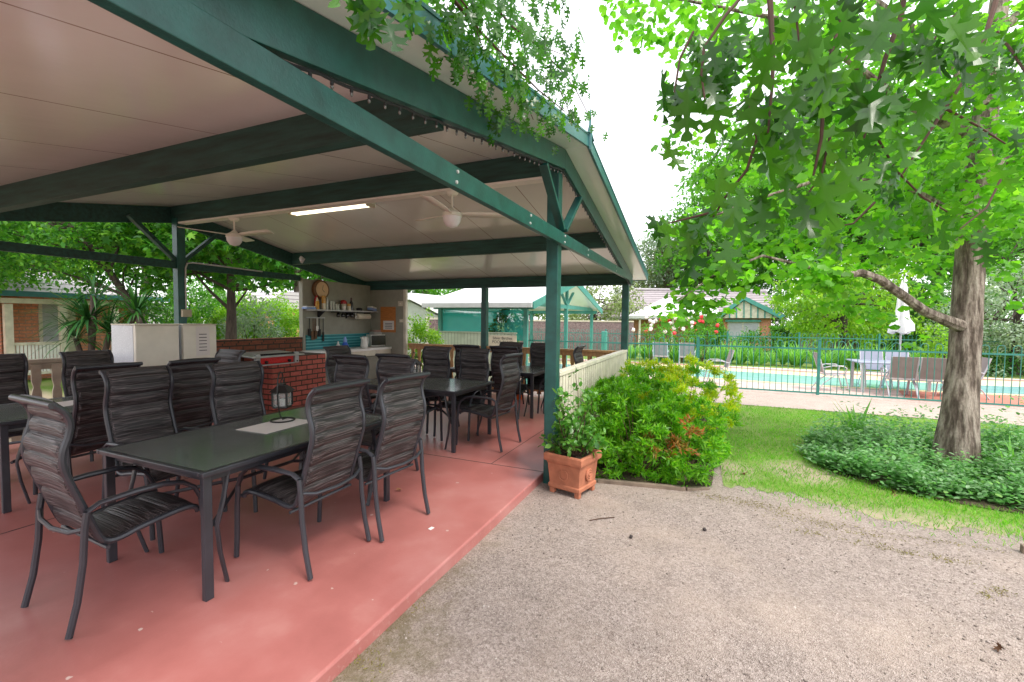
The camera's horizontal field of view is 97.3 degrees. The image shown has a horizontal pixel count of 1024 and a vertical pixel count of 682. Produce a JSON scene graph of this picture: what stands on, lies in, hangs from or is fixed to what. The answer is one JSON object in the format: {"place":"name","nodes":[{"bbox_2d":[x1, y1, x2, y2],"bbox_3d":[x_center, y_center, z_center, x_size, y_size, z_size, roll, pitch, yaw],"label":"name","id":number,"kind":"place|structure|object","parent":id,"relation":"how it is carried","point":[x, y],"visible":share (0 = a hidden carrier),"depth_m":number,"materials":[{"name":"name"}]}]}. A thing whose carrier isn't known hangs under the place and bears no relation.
{"place":"outdoors","nodes":[
{"label":"outdoors","id":0,"kind":"place"},
{"bbox_2d":[0,390,543,681],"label":"patio slab","id":1,"kind":"structure","parent":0,"point":[269,612],"depth_m":2.65,"materials":[{"name":"red concrete"}]},
{"bbox_2d":[0,353,29,436],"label":"dining chair","id":2,"kind":"object","parent":1,"relation":"on","point":[13,373],"visible":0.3,"depth_m":4.50,"materials":[{"name":"fabric"}]},
{"bbox_2d":[0,396,72,513],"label":"dining table","id":3,"kind":"object","parent":1,"relation":"on","point":[13,415],"visible":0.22,"depth_m":3.44,"materials":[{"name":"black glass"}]},
{"bbox_2d":[59,350,113,461],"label":"dining chair","id":4,"kind":"object","parent":1,"relation":"on","point":[71,360],"visible":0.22,"depth_m":4.92,"materials":[{"name":"fabric"}]},
{"bbox_2d":[33,362,145,494],"bbox_3d":[-3.572,0.726,3.827,0.664,1.107,0.554,2,3,24],"label":"dining chair","id":5,"kind":"object","parent":1,"relation":"on","point":[87,388],"visible":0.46,"depth_m":3.61,"materials":[{"name":"fabric"}]},
{"bbox_2d":[8,394,200,639],"bbox_3d":[-2.130,0.805,2.433,0.554,1.107,0.663,2,3,27],"label":"dining chair","id":6,"kind":"object","parent":1,"relation":"on","point":[46,438],"visible":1,"depth_m":2.24,"materials":[{"name":"fabric"}]},
{"bbox_2d":[111,324,178,366],"bbox_3d":[-4.810,0.476,5.942,0.544,1.403,0.508,2,3,24],"label":"fridge","id":7,"kind":"object","parent":1,"relation":"on","point":[152,344],"visible":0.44,"depth_m":5.74,"materials":[{"name":"metal"}]},
{"bbox_2d":[98,365,227,540],"bbox_3d":[-2.583,0.759,3.337,0.664,1.107,0.554,2,3,24],"label":"dining chair","id":8,"kind":"object","parent":1,"relation":"on","point":[137,404],"visible":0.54,"depth_m":3.37,"materials":[{"name":"fabric"}]},
{"bbox_2d":[166,357,220,480],"bbox_3d":[-3.236,0.706,4.346,0.664,1.107,0.554,2,3,24],"label":"dining chair","id":9,"kind":"object","parent":1,"relation":"on","point":[191,394],"visible":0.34,"depth_m":4.23,"materials":[{"name":"fabric"}]},
{"bbox_2d":[178,324,216,359],"bbox_3d":[-4.563,0.458,6.409,0.464,1.403,0.453,2,3,24],"label":"fridge","id":10,"kind":"object","parent":1,"relation":"on","point":[197,340],"visible":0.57,"depth_m":6.25,"materials":[{"name":"metal"}]},
{"bbox_2d":[206,360,268,512],"bbox_3d":[-2.132,0.743,3.795,0.663,1.107,0.554,2,3,27],"label":"dining chair","id":11,"kind":"object","parent":1,"relation":"on","point":[235,391],"visible":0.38,"depth_m":3.85,"materials":[{"name":"fabric"}]},
{"bbox_2d":[96,406,389,601],"bbox_3d":[-1.739,0.985,3.228,1.000,0.700,1.540,2,3,24],"label":"dining table","id":12,"kind":"object","parent":1,"relation":"on","point":[206,456],"visible":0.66,"depth_m":2.73,"materials":[{"name":"black glass"}]},
{"bbox_2d":[236,418,307,433],"bbox_3d":[-1.750,0.627,3.362,0.300,0.002,0.440,2,3,22],"label":"placemat","id":13,"kind":"object","parent":12,"relation":"on","point":[266,427],"visible":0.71,"depth_m":3.31,"materials":[{"name":"fabric"}]},
{"bbox_2d":[268,371,294,422],"bbox_3d":[-1.780,0.424,3.493,0.182,0.387,0.183,0,3,-4],"label":"lantern","id":14,"kind":"object","parent":13,"relation":"on","point":[282,388],"visible":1,"depth_m":3.45,"materials":[{"name":"black metal"}]},
{"bbox_2d":[216,337,302,361],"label":"brick half wall","id":15,"kind":"structure","parent":1,"relation":"on","point":[291,344],"depth_m":7.83,"materials":[{"name":"brown brick"}]},
{"bbox_2d":[241,350,325,410],"bbox_3d":[-3.981,0.650,7.676,0.770,0.955,1.503,2,3,24],"label":"brick barbecue","id":16,"kind":"object","parent":1,"relation":"on","point":[304,373],"visible":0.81,"depth_m":7.57,"materials":[{"name":"brick"}]},
{"bbox_2d":[234,378,370,579],"bbox_3d":[-1.325,0.792,2.892,0.664,1.107,0.554,2,3,23],"label":"dining chair","id":17,"kind":"object","parent":1,"relation":"on","point":[336,416],"visible":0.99,"depth_m":2.77,"materials":[{"name":"fabric"}]},
{"bbox_2d":[299,346,391,383],"bbox_3d":[-3.365,0.598,9.323,0.580,0.882,2.000,2,3,24],"label":"counter","id":18,"kind":"object","parent":1,"relation":"on","point":[369,352],"visible":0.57,"depth_m":9.61,"materials":[{"name":"white paint"}]},
{"bbox_2d":[323,345,376,398],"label":"dining chair","id":19,"kind":"object","parent":1,"relation":"on","point":[330,364],"visible":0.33,"depth_m":6.30,"materials":[{"name":"fabric"}]},
{"bbox_2d":[331,354,374,449],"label":"dining chair","id":20,"kind":"object","parent":1,"relation":"on","point":[351,367],"visible":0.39,"depth_m":4.91,"materials":[{"name":"fabric"}]},
{"bbox_2d":[299,277,407,354],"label":"kitchen wall","id":21,"kind":"structure","parent":1,"relation":"on","point":[352,330],"depth_m":9.76,"materials":[{"name":"grey paint"}]},
{"bbox_2d":[380,307,395,331],"bbox_3d":[-2.781,-0.480,10.106,0.414,0.570,0.020,2,3,24],"label":"notice board","id":22,"kind":"object","parent":21,"relation":"attached to","point":[387,319],"visible":1,"depth_m":10.10,"materials":[{"name":"orange wood"}]},
{"bbox_2d":[317,371,430,541],"bbox_3d":[-1.014,0.774,3.354,0.663,1.107,0.554,2,3,28],"label":"dining chair","id":23,"kind":"object","parent":1,"relation":"on","point":[402,400],"visible":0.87,"depth_m":3.21,"materials":[{"name":"fabric"}]},
{"bbox_2d":[361,357,418,485],"bbox_3d":[-1.274,0.730,4.263,0.554,1.107,0.664,2,3,24],"label":"dining chair","id":24,"kind":"object","parent":1,"relation":"on","point":[386,367],"visible":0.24,"depth_m":4.46,"materials":[{"name":"fabric"}]},
{"bbox_2d":[375,353,442,440],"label":"dining chair","id":25,"kind":"object","parent":1,"relation":"on","point":[428,408],"visible":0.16,"depth_m":5.35,"materials":[{"name":"fabric"}]},
{"bbox_2d":[368,376,493,452],"bbox_3d":[-1.140,0.874,5.785,1.540,0.700,1.000,2,3,24],"label":"dining table","id":26,"kind":"object","parent":1,"relation":"on","point":[452,388],"visible":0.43,"depth_m":5.42,"materials":[{"name":"black glass"}]},
{"bbox_2d":[422,346,451,433],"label":"dining chair","id":27,"kind":"object","parent":1,"relation":"on","point":[436,361],"visible":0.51,"depth_m":6.43,"materials":[{"name":"fabric"}]},
{"bbox_2d":[433,348,491,440],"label":"dining chair","id":28,"kind":"object","parent":1,"relation":"on","point":[474,363],"visible":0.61,"depth_m":6.08,"materials":[{"name":"fabric"}]},
{"bbox_2d":[456,353,522,451],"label":"dining chair","id":29,"kind":"object","parent":1,"relation":"on","point":[510,374],"visible":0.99,"depth_m":5.32,"materials":[{"name":"fabric"}]},
{"bbox_2d":[449,364,544,418],"bbox_3d":[-0.178,0.800,7.611,1.540,0.700,1.000,2,3,24],"label":"dining table","id":30,"kind":"object","parent":1,"relation":"on","point":[530,372],"visible":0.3,"depth_m":6.98,"materials":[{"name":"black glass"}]},
{"bbox_2d":[489,346,529,418],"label":"dining chair","id":31,"kind":"object","parent":1,"relation":"on","point":[498,353],"visible":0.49,"depth_m":6.91,"materials":[{"name":"fabric"}]},
{"bbox_2d":[515,343,544,413],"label":"dining chair","id":32,"kind":"object","parent":1,"relation":"on","point":[537,354],"visible":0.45,"depth_m":7.80,"materials":[{"name":"fabric"}]},
{"bbox_2d":[9,322,1023,458],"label":"ground","id":33,"kind":"structure","parent":0,"point":[46,386],"depth_m":16.63,"materials":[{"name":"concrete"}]},
{"bbox_2d":[0,221,93,297],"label":"broadleaf tree","id":34,"kind":"object","parent":33,"relation":"on","point":[30,281],"visible":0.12,"depth_m":10.55,"materials":[{"name":"green plant"}]},
{"bbox_2d":[0,266,169,379],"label":"verandah house","id":35,"kind":"structure","parent":33,"relation":"on","point":[13,332],"depth_m":11.27,"materials":[{"name":"brick"}]},
{"bbox_2d":[38,304,58,354],"bbox_3d":[-11.893,-0.337,11.611,0.068,1.360,0.410,2,3,24],"label":"window","id":36,"kind":"structure","parent":35,"relation":"in","point":[44,338],"depth_m":11.54,"materials":[{"name":"glass"}]},
{"bbox_2d":[16,266,171,357],"bbox_3d":[-7.262,-0.069,7.990,2.480,2.469,1.748,1,3,-2],"label":"yucca","id":37,"kind":"object","parent":33,"relation":"on","point":[90,318],"visible":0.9,"depth_m":7.96,"materials":[{"name":"green plant"}]},
{"bbox_2d":[0,221,191,323],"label":"broadleaf tree","id":38,"kind":"object","parent":33,"relation":"on","point":[44,262],"visible":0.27,"depth_m":8.83,"materials":[{"name":"green plant"}]},
{"bbox_2d":[85,265,217,332],"bbox_3d":[-9.418,-0.550,11.878,2.308,3.102,2.795,2,3,24],"label":"garden bush","id":39,"kind":"object","parent":33,"relation":"on","point":[171,296],"visible":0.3,"depth_m":11.99,"materials":[{"name":"green plant"}]},
{"bbox_2d":[80,222,305,338],"bbox_3d":[-6.638,-1.223,10.430,4.949,4.850,5.154,2,3,24],"label":"maple tree","id":40,"kind":"object","parent":33,"relation":"on","point":[218,252],"visible":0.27,"depth_m":9.79,"materials":[{"name":"green plant"}]},
{"bbox_2d":[142,277,265,323],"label":"tall shrub","id":41,"kind":"object","parent":33,"relation":"on","point":[203,292],"visible":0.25,"depth_m":14.24,"materials":[{"name":"green plant"}]},
{"bbox_2d":[194,292,298,336],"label":"brick cottage","id":42,"kind":"structure","parent":33,"relation":"on","point":[292,297],"depth_m":20.02,"materials":[{"name":"tile"}]},
{"bbox_2d":[217,293,285,339],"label":"garden bush","id":43,"kind":"object","parent":33,"relation":"on","point":[257,328],"visible":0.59,"depth_m":12.43,"materials":[{"name":"green plant"}]},
{"bbox_2d":[211,283,298,337],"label":"tall shrub","id":44,"kind":"object","parent":33,"relation":"on","point":[282,305],"visible":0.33,"depth_m":14.08,"materials":[{"name":"green plant"}]},
{"bbox_2d":[270,307,298,337],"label":"garden bush","id":45,"kind":"object","parent":33,"relation":"on","point":[293,321],"visible":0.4,"depth_m":13.23,"materials":[{"name":"green plant"}]},
{"bbox_2d":[0,0,648,483],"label":"pavilion","id":46,"kind":"structure","parent":33,"relation":"on","point":[208,116],"depth_m":3.21,"materials":[{"name":"white paint"}]},
{"bbox_2d":[9,358,61,441],"bbox_3d":[-5.733,0.694,4.847,0.090,0.930,3.940,2,3,24],"label":"railing","id":47,"kind":"object","parent":46,"relation":"attached to","point":[36,366],"visible":0.09,"depth_m":5.28,"materials":[{"name":"wood"}]},
{"bbox_2d":[177,217,273,245],"bbox_3d":[-3.874,-1.481,6.059,1.003,0.378,1.135,-2,3,-40],"label":"ceiling fan","id":48,"kind":"object","parent":46,"relation":"hanging from","point":[234,237],"visible":1,"depth_m":6.06,"materials":[{"name":"white plastic"}]},
{"bbox_2d":[283,59,630,287],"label":"festoon lights","id":49,"kind":"object","parent":46,"relation":"hanging from","point":[335,81],"visible":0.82,"depth_m":2.20,"materials":[{"name":"rubber"}]},
{"bbox_2d":[415,190,506,227],"bbox_3d":[-0.678,-1.383,4.649,1.135,0.378,1.003,1,3,18],"label":"ceiling fan","id":50,"kind":"object","parent":46,"relation":"hanging from","point":[451,216],"visible":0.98,"depth_m":4.72,"materials":[{"name":"white plastic"}]},
{"bbox_2d":[408,343,615,393],"bbox_3d":[-0.160,0.568,9.090,4.640,0.910,0.090,2,3,24],"label":"side railing","id":51,"kind":"object","parent":46,"relation":"attached to","point":[589,354],"visible":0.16,"depth_m":8.86,"materials":[{"name":"brown wood"}]},
{"bbox_2d":[558,350,627,444],"bbox_3d":[1.220,0.697,6.254,0.090,0.940,3.960,2,3,24],"label":"front railing","id":52,"kind":"object","parent":46,"relation":"attached to","point":[590,372],"visible":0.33,"depth_m":5.48,"materials":[{"name":"beige wood"}]},
{"bbox_2d":[408,293,440,353],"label":"shed","id":53,"kind":"structure","parent":33,"relation":"on","point":[415,300],"depth_m":18.36,"materials":[{"name":"white"}]},
{"bbox_2d":[408,306,446,371],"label":"glossy bush","id":54,"kind":"object","parent":33,"relation":"on","point":[420,328],"visible":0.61,"depth_m":10.86,"materials":[{"name":"green plant"}]},
{"bbox_2d":[434,331,516,380],"bbox_3d":[-1.009,0.425,11.563,2.440,1.330,0.070,2,3,24],"label":"board fence","id":55,"kind":"object","parent":33,"relation":"on","point":[461,337],"visible":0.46,"depth_m":11.61,"materials":[{"name":"wood"}]},
{"bbox_2d":[422,286,602,382],"bbox_3d":[0.544,-0.509,14.624,3.150,2.950,7.540,2,3,24],"label":"gazebo","id":56,"kind":"object","parent":33,"relation":"on","point":[459,310],"visible":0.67,"depth_m":11.85,"materials":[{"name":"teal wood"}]},
{"bbox_2d":[520,320,633,350],"bbox_3d":[3.020,-0.181,22.030,5.680,1.667,0.120,2,3,24],"label":"brush fence","id":57,"kind":"object","parent":33,"relation":"on","point":[584,325],"visible":0.5,"depth_m":21.74,"materials":[{"name":"brown wood"}]},
{"bbox_2d":[536,283,651,321],"bbox_3d":[4.981,-2.152,30.043,8.377,5.182,8.181,2,3,24],"label":"broadleaf tree","id":58,"kind":"object","parent":33,"relation":"on","point":[617,307],"visible":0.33,"depth_m":28.50,"materials":[{"name":"green plant"}]},
{"bbox_2d":[597,478,709,490],"bbox_3d":[1.349,1.399,4.315,1.043,0.077,0.116,1,3,9],"label":"timber edging","id":59,"kind":"object","parent":33,"relation":"on","point":[642,484],"visible":0.56,"depth_m":4.29,"materials":[{"name":"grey wood"}]},
{"bbox_2d":[595,418,717,486],"bbox_3d":[2.060,1.307,6.196,1.540,0.001,4.000,2,3,24],"label":"shrub bed","id":60,"kind":"object","parent":33,"relation":"on","point":[627,477],"visible":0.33,"depth_m":4.54,"materials":[{"name":"soil"}]},
{"bbox_2d":[580,413,640,479],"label":"nandina shrub","id":61,"kind":"object","parent":60,"relation":"on","point":[606,470],"visible":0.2,"depth_m":4.59,"materials":[{"name":"green plant"}]},
{"bbox_2d":[579,381,651,464],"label":"nandina shrub","id":62,"kind":"object","parent":60,"relation":"on","point":[600,407],"visible":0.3,"depth_m":4.79,"materials":[{"name":"green plant"}]},
{"bbox_2d":[592,363,676,454],"bbox_3d":[1.463,0.854,5.515,1.192,1.175,1.481,2,3,24],"label":"nandina shrub","id":63,"kind":"object","parent":60,"relation":"on","point":[643,377],"visible":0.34,"depth_m":5.34,"materials":[{"name":"green plant"}]},
{"bbox_2d":[581,377,697,484],"bbox_3d":[1.316,0.935,4.706,1.277,1.148,1.151,2,3,24],"label":"nandina shrub","id":64,"kind":"object","parent":60,"relation":"on","point":[649,415],"visible":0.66,"depth_m":4.49,"materials":[{"name":"green plant"}]},
{"bbox_2d":[619,357,712,425],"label":"nandina shrub","id":65,"kind":"object","parent":60,"relation":"on","point":[650,370],"visible":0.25,"depth_m":6.13,"materials":[{"name":"plant"}]},
{"bbox_2d":[621,380,732,486],"bbox_3d":[1.746,0.951,4.781,1.171,1.106,1.448,2,3,24],"label":"nandina shrub","id":66,"kind":"object","parent":60,"relation":"on","point":[695,472],"visible":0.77,"depth_m":4.50,"materials":[{"name":"green plant"}]},
{"bbox_2d":[626,362,744,460],"bbox_3d":[2.161,0.853,5.620,1.435,1.225,1.485,0,3,-23],"label":"nandina shrub","id":67,"kind":"object","parent":60,"relation":"on","point":[709,385],"visible":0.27,"depth_m":5.45,"materials":[{"name":"green plant"}]},
{"bbox_2d":[652,351,743,421],"bbox_3d":[2.752,0.758,6.812,1.418,1.246,1.632,2,3,24],"label":"nandina shrub","id":68,"kind":"object","parent":60,"relation":"on","point":[731,387],"visible":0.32,"depth_m":6.57,"materials":[{"name":"plant"}]},
{"bbox_2d":[635,220,700,288],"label":"gum tree","id":69,"kind":"object","parent":33,"relation":"on","point":[669,277],"visible":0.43,"depth_m":41.68,"materials":[{"name":"green plant"}]},
{"bbox_2d":[328,0,1023,286],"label":"oak tree","id":70,"kind":"object","parent":33,"relation":"on","point":[816,95],"visible":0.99,"depth_m":1.36,"materials":[{"name":"green plant"}]},
{"bbox_2d":[589,288,786,350],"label":"brick house","id":71,"kind":"structure","parent":33,"relation":"on","point":[754,313],"depth_m":27.61,"materials":[{"name":"tile"}]},
{"bbox_2d":[727,322,758,340],"bbox_3d":[13.766,-0.595,26.835,1.733,1.237,0.070,2,3,24],"label":"window","id":72,"kind":"structure","parent":71,"relation":"in","point":[735,327],"depth_m":26.86,"materials":[{"name":"glass"}]},
{"bbox_2d":[684,309,731,357],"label":"round bush","id":73,"kind":"object","parent":33,"relation":"on","point":[720,328],"visible":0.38,"depth_m":19.68,"materials":[{"name":"green plant"}]},
{"bbox_2d":[641,180,788,288],"bbox_3d":[17.396,-6.905,40.176,10.890,14.029,11.537,0,3,-7],"label":"broadleaf tree","id":74,"kind":"object","parent":33,"relation":"on","point":[696,199],"visible":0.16,"depth_m":38.89,"materials":[{"name":"green plant"}]},
{"bbox_2d":[725,326,787,355],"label":"round bush","id":75,"kind":"object","parent":33,"relation":"on","point":[752,341],"visible":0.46,"depth_m":21.73,"materials":[{"name":"green plant"}]},
{"bbox_2d":[671,102,848,295],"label":"broadleaf tree","id":76,"kind":"object","parent":33,"relation":"on","point":[695,178],"visible":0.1,"depth_m":52.86,"materials":[{"name":"green plant"}]},
{"bbox_2d":[519,328,1023,371],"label":"pool fence","id":77,"kind":"object","parent":33,"relation":"on","point":[879,339],"visible":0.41,"depth_m":17.70,"materials":[{"name":"metal"}]},
{"bbox_2d":[738,188,882,325],"bbox_3d":[23.839,-5.944,36.461,10.668,12.575,11.128,2,3,24],"label":"broadleaf tree","id":78,"kind":"object","parent":33,"relation":"on","point":[760,268],"visible":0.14,"depth_m":37.09,"materials":[{"name":"green plant"}]},
{"bbox_2d":[762,245,950,360],"bbox_3d":[14.069,-1.452,19.086,6.348,4.974,6.692,2,3,24],"label":"broadleaf tree","id":79,"kind":"object","parent":33,"relation":"on","point":[805,306],"visible":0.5,"depth_m":18.56,"materials":[{"name":"green plant"}]},
{"bbox_2d":[689,386,1023,408],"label":"kerb","id":80,"kind":"structure","parent":33,"relation":"on","point":[867,398],"depth_m":9.53,"materials":[{"name":"concrete"}]},
{"bbox_2d":[521,334,1023,406],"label":"pool fence","id":81,"kind":"object","parent":80,"relation":"on","point":[819,349],"visible":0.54,"depth_m":9.79,"materials":[{"name":"metal"}]},
{"bbox_2d":[739,39,1006,268],"bbox_3d":[25.703,-10.605,33.567,15.136,22.214,16.505,-2,3,-39],"label":"broadleaf tree","id":82,"kind":"object","parent":33,"relation":"on","point":[804,163],"visible":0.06,"depth_m":32.97,"materials":[{"name":"green plant"}]},
{"bbox_2d":[833,111,1023,302],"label":"broadleaf tree","id":83,"kind":"object","parent":33,"relation":"on","point":[932,178],"visible":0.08,"depth_m":28.49,"materials":[{"name":"green plant"}]},
{"bbox_2d":[916,324,948,357],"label":"garden bush","id":84,"kind":"object","parent":33,"relation":"on","point":[933,345],"visible":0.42,"depth_m":13.49,"materials":[{"name":"green plant"}]},
{"bbox_2d":[868,274,1001,356],"bbox_3d":[18.635,-1.050,20.068,4.641,4.154,4.672,2,3,24],"label":"broadleaf tree","id":85,"kind":"object","parent":33,"relation":"on","point":[917,313],"visible":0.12,"depth_m":19.56,"materials":[{"name":"green plant"}]},
{"bbox_2d":[918,253,1023,376],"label":"silver leaf tree","id":86,"kind":"object","parent":33,"relation":"on","point":[1015,333],"visible":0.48,"depth_m":14.70,"materials":[{"name":"green plant"}]},
{"bbox_2d":[918,208,1023,356],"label":"broadleaf tree","id":87,"kind":"object","parent":33,"relation":"on","point":[1009,253],"visible":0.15,"depth_m":20.73,"materials":[{"name":"green plant"}]},
{"bbox_2d":[982,344,1023,376],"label":"garden bush","id":88,"kind":"object","parent":33,"relation":"on","point":[993,362],"visible":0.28,"depth_m":14.38,"materials":[{"name":"green plant"}]},
{"bbox_2d":[87,0,1023,328],"label":"sky","id":89,"kind":"structure","parent":0,"point":[624,87],"materials":[{"name":"white"}]},
{"bbox_2d":[331,465,1023,681],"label":"gravel","id":90,"kind":"structure","parent":0,"point":[783,626],"depth_m":2.56,"materials":[{"name":"beige gravel"}]},
{"bbox_2d":[544,445,601,498],"bbox_3d":[0.564,1.209,4.197,0.394,0.372,0.394,3,3,38],"label":"terracotta planter","id":91,"kind":"object","parent":90,"relation":"on","point":[575,475],"visible":0.96,"depth_m":4.07,"materials":[{"name":"ceramic"}]},
{"bbox_2d":[538,368,615,457],"bbox_3d":[0.572,0.658,4.163,0.655,0.866,0.691,0,3,-14],"label":"potted shrub","id":92,"kind":"object","parent":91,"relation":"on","point":[568,426],"visible":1,"depth_m":4.11,"materials":[{"name":"green plant"}]},
{"bbox_2d":[344,491,1017,681],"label":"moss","id":93,"kind":"object","parent":90,"relation":"on","point":[950,560],"visible":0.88,"depth_m":3.26,"materials":[{"name":"plant"}]},
{"bbox_2d":[415,357,1023,399],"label":"pool deck","id":94,"kind":"structure","parent":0,"point":[748,384],"depth_m":11.12,"materials":[{"name":"beige concrete"}]},
{"bbox_2d":[528,359,1023,395],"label":"coping","id":95,"kind":"object","parent":94,"relation":"on","point":[1000,383],"visible":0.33,"depth_m":12.61,"materials":[{"name":"concrete"}]},
{"bbox_2d":[857,351,889,388],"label":"pool chair","id":96,"kind":"object","parent":94,"relation":"on","point":[868,357],"visible":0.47,"depth_m":11.45,"materials":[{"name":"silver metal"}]},
{"bbox_2d":[846,359,931,391],"bbox_3d":[8.922,0.835,10.467,1.700,0.700,1.050,2,3,24],"label":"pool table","id":97,"kind":"object","parent":94,"relation":"on","point":[867,361],"visible":0.48,"depth_m":10.53,"materials":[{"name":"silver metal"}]},
{"bbox_2d":[879,356,919,397],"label":"pool chair","id":98,"kind":"object","parent":94,"relation":"on","point":[909,361],"visible":0.88,"depth_m":9.64,"materials":[{"name":"brown metal"}]},
{"bbox_2d":[887,280,914,391],"bbox_3d":[8.988,-0.108,10.427,0.433,2.610,0.500,2,3,24],"label":"pool umbrella","id":99,"kind":"object","parent":94,"relation":"on","point":[906,325],"visible":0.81,"depth_m":10.32,"materials":[{"name":"white fabric"}]},
{"bbox_2d":[421,371,1023,425],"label":"path","id":100,"kind":"structure","parent":0,"point":[823,403],"depth_m":8.73,"materials":[{"name":"beige concrete"}]},
{"bbox_2d":[528,363,1023,393],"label":"water","id":101,"kind":"structure","parent":0,"point":[812,379],"depth_m":12.16,"materials":[{"name":"teal liquid"}]},
{"bbox_2d":[683,402,1023,546],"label":"lawn","id":102,"kind":"structure","parent":0,"point":[880,514],"depth_m":4.51,"materials":[{"name":"plant"}]},
{"bbox_2d":[599,0,1023,466],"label":"tree","id":103,"kind":"object","parent":102,"relation":"on","point":[957,430],"visible":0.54,"depth_m":4.79,"materials":[{"name":"green plant"}]},
{"bbox_2d":[809,444,1023,513],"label":"garden bed","id":104,"kind":"object","parent":102,"relation":"on","point":[968,501],"visible":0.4,"depth_m":4.11,"materials":[{"name":"soil"}]},
{"bbox_2d":[792,387,1023,510],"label":"ground cover","id":105,"kind":"object","parent":104,"relation":"on","point":[898,453],"visible":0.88,"depth_m":4.69,"materials":[{"name":"green plant"}]},
{"bbox_2d":[899,390,1023,406],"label":"red paving","id":106,"kind":"structure","parent":0,"point":[1006,398],"depth_m":9.72,"materials":[{"name":"brick"}]},
{"bbox_2d":[907,357,946,398],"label":"pool chair","id":107,"kind":"object","parent":106,"relation":"on","point":[930,371],"visible":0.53,"depth_m":9.45,"materials":[{"name":"brown metal"}]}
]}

